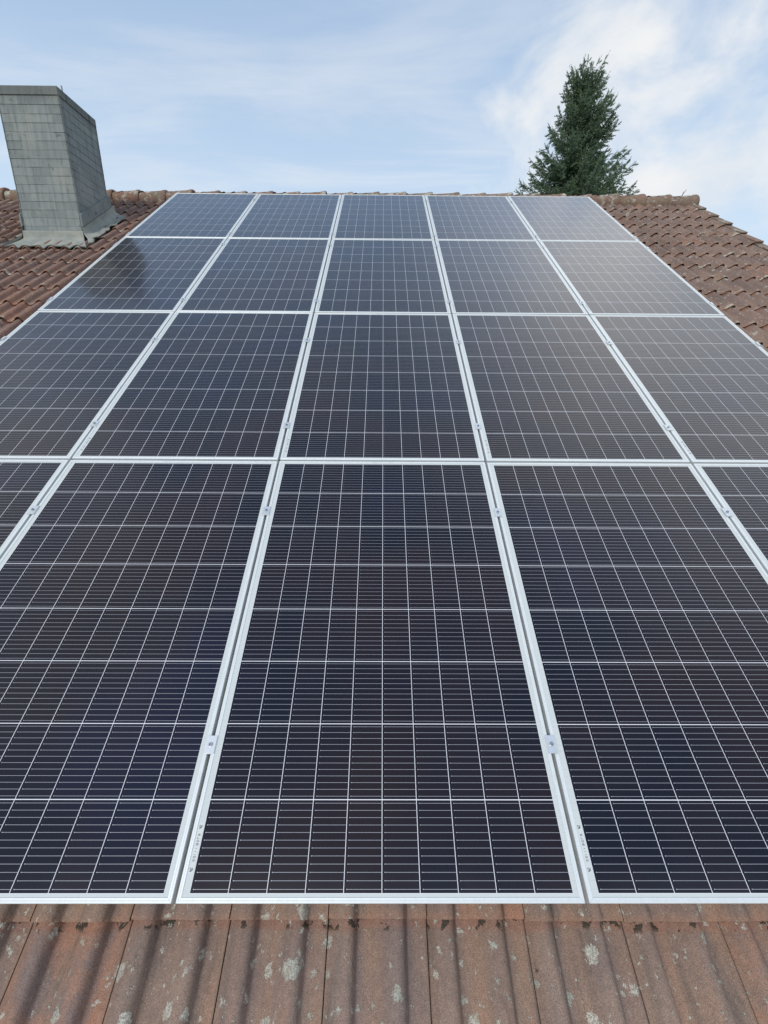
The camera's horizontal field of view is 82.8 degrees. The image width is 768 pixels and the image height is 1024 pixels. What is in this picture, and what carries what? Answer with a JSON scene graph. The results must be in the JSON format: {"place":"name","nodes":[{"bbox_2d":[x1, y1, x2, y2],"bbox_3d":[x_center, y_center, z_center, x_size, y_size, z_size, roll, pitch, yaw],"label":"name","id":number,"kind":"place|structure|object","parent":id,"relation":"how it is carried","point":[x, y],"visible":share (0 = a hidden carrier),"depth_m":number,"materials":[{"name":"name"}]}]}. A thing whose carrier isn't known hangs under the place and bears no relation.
{"place":"outdoors","nodes":[
{"label":"outdoors","id":0,"kind":"place"},
{"bbox_2d":[0,0,767,244],"label":"sky","id":1,"kind":"structure","parent":0,"point":[278,96],"materials":[{"name":"blue"}]},
{"label":"ground","id":2,"kind":"structure","parent":0,"visible":0},
{"bbox_2d":[0,85,767,1023],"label":"house","id":3,"kind":"structure","parent":2,"relation":"on","point":[66,217],"depth_m":1.22,"materials":[{"name":"tile"}]},
{"label":"mounting rail","id":4,"kind":"object","parent":3,"relation":"attached to","visible":0},
{"bbox_2d":[0,459,69,558],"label":"solar panel","id":5,"kind":"object","parent":4,"relation":"attached to","point":[26,486],"visible":0.86,"depth_m":2.17,"materials":[{"name":"glass"}]},
{"bbox_2d":[0,460,277,903],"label":"solar panel","id":6,"kind":"object","parent":4,"relation":"attached to","point":[124,587],"visible":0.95,"depth_m":1.59,"materials":[{"name":"black glass"}]},
{"bbox_2d":[204,736,217,755],"bbox_3d":[-0.562,0.764,1.422,0.033,0.043,0.054,0,49,0],"label":"clamp","id":7,"kind":"object","parent":4,"relation":"attached to","point":[210,745],"visible":0.95,"depth_m":1.41,"materials":[{"name":"silver metal"}]},
{"bbox_2d":[175,461,584,903],"bbox_3d":[-0.009,0.400,1.756,1.096,0.035,1.754,0,49,0],"label":"solar panel","id":8,"kind":"object","parent":4,"relation":"attached to","point":[380,733],"visible":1,"depth_m":1.47,"materials":[{"name":"black glass"}]},
{"bbox_2d":[544,735,557,754],"bbox_3d":[0.546,0.767,1.431,0.033,0.043,0.054,1,49,0],"label":"clamp","id":9,"kind":"object","parent":4,"relation":"attached to","point":[551,745],"visible":0.96,"depth_m":1.42,"materials":[{"name":"silver metal"}]},
{"bbox_2d":[486,463,767,903],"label":"solar panel","id":10,"kind":"object","parent":4,"relation":"attached to","point":[641,592],"visible":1,"depth_m":1.59,"materials":[{"name":"black glass"}]},
{"bbox_2d":[692,464,767,573],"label":"solar panel","id":11,"kind":"object","parent":4,"relation":"attached to","point":[739,492],"visible":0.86,"depth_m":2.18,"materials":[{"name":"black glass"}]},
{"label":"mounting rail","id":12,"kind":"object","parent":3,"relation":"attached to","visible":0},
{"bbox_2d":[27,506,38,515],"bbox_3d":[-1.671,0.000,2.084,0.033,0.043,0.054,0,49,0],"label":"clamp","id":13,"kind":"object","parent":12,"relation":"attached to","point":[32,510],"visible":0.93,"depth_m":2.07,"materials":[{"name":"silver metal"}]},
{"bbox_2d":[262,506,270,517],"bbox_3d":[-0.562,0.004,2.093,0.033,0.043,0.054,0,49,0],"label":"clamp","id":14,"kind":"object","parent":12,"relation":"attached to","point":[266,510],"visible":0.95,"depth_m":2.08,"materials":[{"name":"silver metal"}]},
{"bbox_2d":[493,508,501,519],"bbox_3d":[0.545,0.011,2.098,0.033,0.043,0.054,1,49,0],"label":"clamp","id":15,"kind":"object","parent":12,"relation":"attached to","point":[497,512],"visible":0.97,"depth_m":2.08,"materials":[{"name":"silver metal"}]},
{"bbox_2d":[721,508,732,517],"bbox_3d":[1.654,0.011,2.110,0.033,0.043,0.054,0,49,0],"label":"clamp","id":16,"kind":"object","parent":12,"relation":"attached to","point":[727,512],"visible":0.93,"depth_m":2.09,"materials":[{"name":"silver metal"}]},
{"bbox_3d":[-0.009,-0.455,2.575,5.646,0.065,0.042,0,49,0],"label":"mounting rail","id":17,"kind":"object","parent":3,"relation":"attached to","visible":0},
{"bbox_2d":[0,311,174,460],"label":"solar panel","id":18,"kind":"object","parent":17,"relation":"attached to","point":[64,376],"visible":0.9,"depth_m":2.88,"materials":[{"name":"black glass"}]},
{"bbox_2d":[90,421,98,427],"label":"clamp","id":19,"kind":"object","parent":17,"relation":"attached to","point":[94,424],"visible":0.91,"depth_m":2.51,"materials":[{"name":"silver metal"}]},
{"bbox_2d":[72,311,312,463],"bbox_3d":[-1.117,-0.931,2.916,1.096,0.036,1.754,0,49,0],"label":"solar panel","id":20,"kind":"object","parent":17,"relation":"attached to","point":[209,386],"visible":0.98,"depth_m":2.73,"materials":[{"name":"black glass"}]},
{"bbox_2d":[283,422,289,431],"bbox_3d":[-0.562,-0.492,2.530,0.033,0.043,0.054,0,49,-1],"label":"clamp","id":21,"kind":"object","parent":17,"relation":"attached to","point":[286,425],"visible":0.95,"depth_m":2.52,"materials":[{"name":"silver metal"}]},
{"bbox_2d":[280,313,483,461],"bbox_3d":[-0.009,-0.924,2.924,1.096,0.035,1.754,0,49,0],"label":"solar panel","id":22,"kind":"object","parent":17,"relation":"attached to","point":[378,387],"visible":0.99,"depth_m":2.74,"materials":[{"name":"black glass"}]},
{"bbox_2d":[474,423,480,433],"bbox_3d":[0.546,-0.489,2.538,0.033,0.043,0.054,0,49,-1],"label":"clamp","id":23,"kind":"object","parent":17,"relation":"attached to","point":[478,426],"visible":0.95,"depth_m":2.53,"materials":[{"name":"silver metal"}]},
{"bbox_2d":[452,314,689,464],"bbox_3d":[1.099,-0.919,2.931,1.096,0.036,1.754,0,49,0],"label":"solar panel","id":24,"kind":"object","parent":17,"relation":"attached to","point":[553,389],"visible":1,"depth_m":2.74,"materials":[{"name":"black glass"}]},
{"bbox_2d":[664,425,672,431],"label":"clamp","id":25,"kind":"object","parent":17,"relation":"attached to","point":[668,428],"visible":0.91,"depth_m":2.52,"materials":[{"name":"silver metal"}]},
{"bbox_2d":[590,315,767,464],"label":"solar panel","id":26,"kind":"object","parent":17,"relation":"attached to","point":[701,382],"visible":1,"depth_m":2.90,"materials":[{"name":"grey glass"}]},
{"bbox_2d":[514,54,639,195],"bbox_3d":[7.816,-8.945,18.910,7.386,17.018,7.353,0,18,0],"label":"spruce tree","id":27,"kind":"object","parent":2,"relation":"on","point":[584,132],"visible":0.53,"depth_m":16.51,"materials":[{"name":"green plant"}]},
{"label":"mounting rail","id":28,"kind":"object","parent":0,"visible":0},
{"bbox_2d":[38,237,226,311],"bbox_3d":[-2.226,-2.261,4.078,1.096,0.035,1.754,0,49,0],"label":"solar panel","id":29,"kind":"object","parent":28,"relation":"attached to","point":[150,274],"visible":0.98,"depth_m":3.94,"materials":[{"name":"blue glass"}]},
{"bbox_2d":[177,238,330,315],"bbox_3d":[-1.118,-2.255,4.085,1.096,0.035,1.754,0,49,0],"label":"solar panel","id":30,"kind":"object","parent":28,"relation":"attached to","point":[262,274],"visible":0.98,"depth_m":3.95,"materials":[{"name":"blue glass"}]},
{"bbox_2d":[315,239,450,313],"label":"solar panel","id":31,"kind":"object","parent":28,"relation":"on","point":[382,276],"visible":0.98,"depth_m":3.96,"materials":[{"name":"blue glass"}]},
{"bbox_2d":[435,240,587,315],"bbox_3d":[1.098,-2.244,4.098,1.096,0.036,1.754,0,49,0],"label":"solar panel","id":32,"kind":"object","parent":28,"relation":"on","point":[522,277],"visible":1,"depth_m":3.96,"materials":[{"name":"blue glass"}]},
{"bbox_2d":[538,240,724,315],"bbox_3d":[2.206,-2.239,4.104,1.096,0.035,1.754,0,49,0],"label":"solar panel","id":33,"kind":"object","parent":28,"relation":"attached to","point":[619,277],"visible":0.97,"depth_m":3.97,"materials":[{"name":"grey glass"}]},
{"bbox_3d":[-0.010,-2.976,4.797,5.646,0.065,0.042,0,49,0],"label":"mounting rail","id":34,"kind":"object","parent":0,"visible":0},
{"bbox_2d":[124,193,258,238],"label":"solar panel","id":35,"kind":"object","parent":34,"relation":"attached to","point":[206,215],"visible":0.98,"depth_m":5.14,"materials":[{"name":"blue glass"}]},
{"bbox_2d":[228,194,341,239],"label":"solar panel","id":36,"kind":"object","parent":34,"relation":"attached to","point":[300,216],"visible":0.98,"depth_m":5.15,"materials":[{"name":"blue glass"}]},
{"bbox_2d":[332,194,433,239],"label":"solar panel","id":37,"kind":"object","parent":34,"relation":"attached to","point":[394,217],"visible":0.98,"depth_m":5.15,"materials":[{"name":"blue glass"}]},
{"bbox_2d":[425,195,536,240],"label":"solar panel","id":38,"kind":"object","parent":34,"relation":"attached to","point":[475,218],"visible":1,"depth_m":5.16,"materials":[{"name":"blue glass"}]},
{"bbox_2d":[508,196,638,240],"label":"solar panel","id":39,"kind":"object","parent":34,"relation":"attached to","point":[553,218],"visible":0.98,"depth_m":5.17,"materials":[{"name":"grey glass"}]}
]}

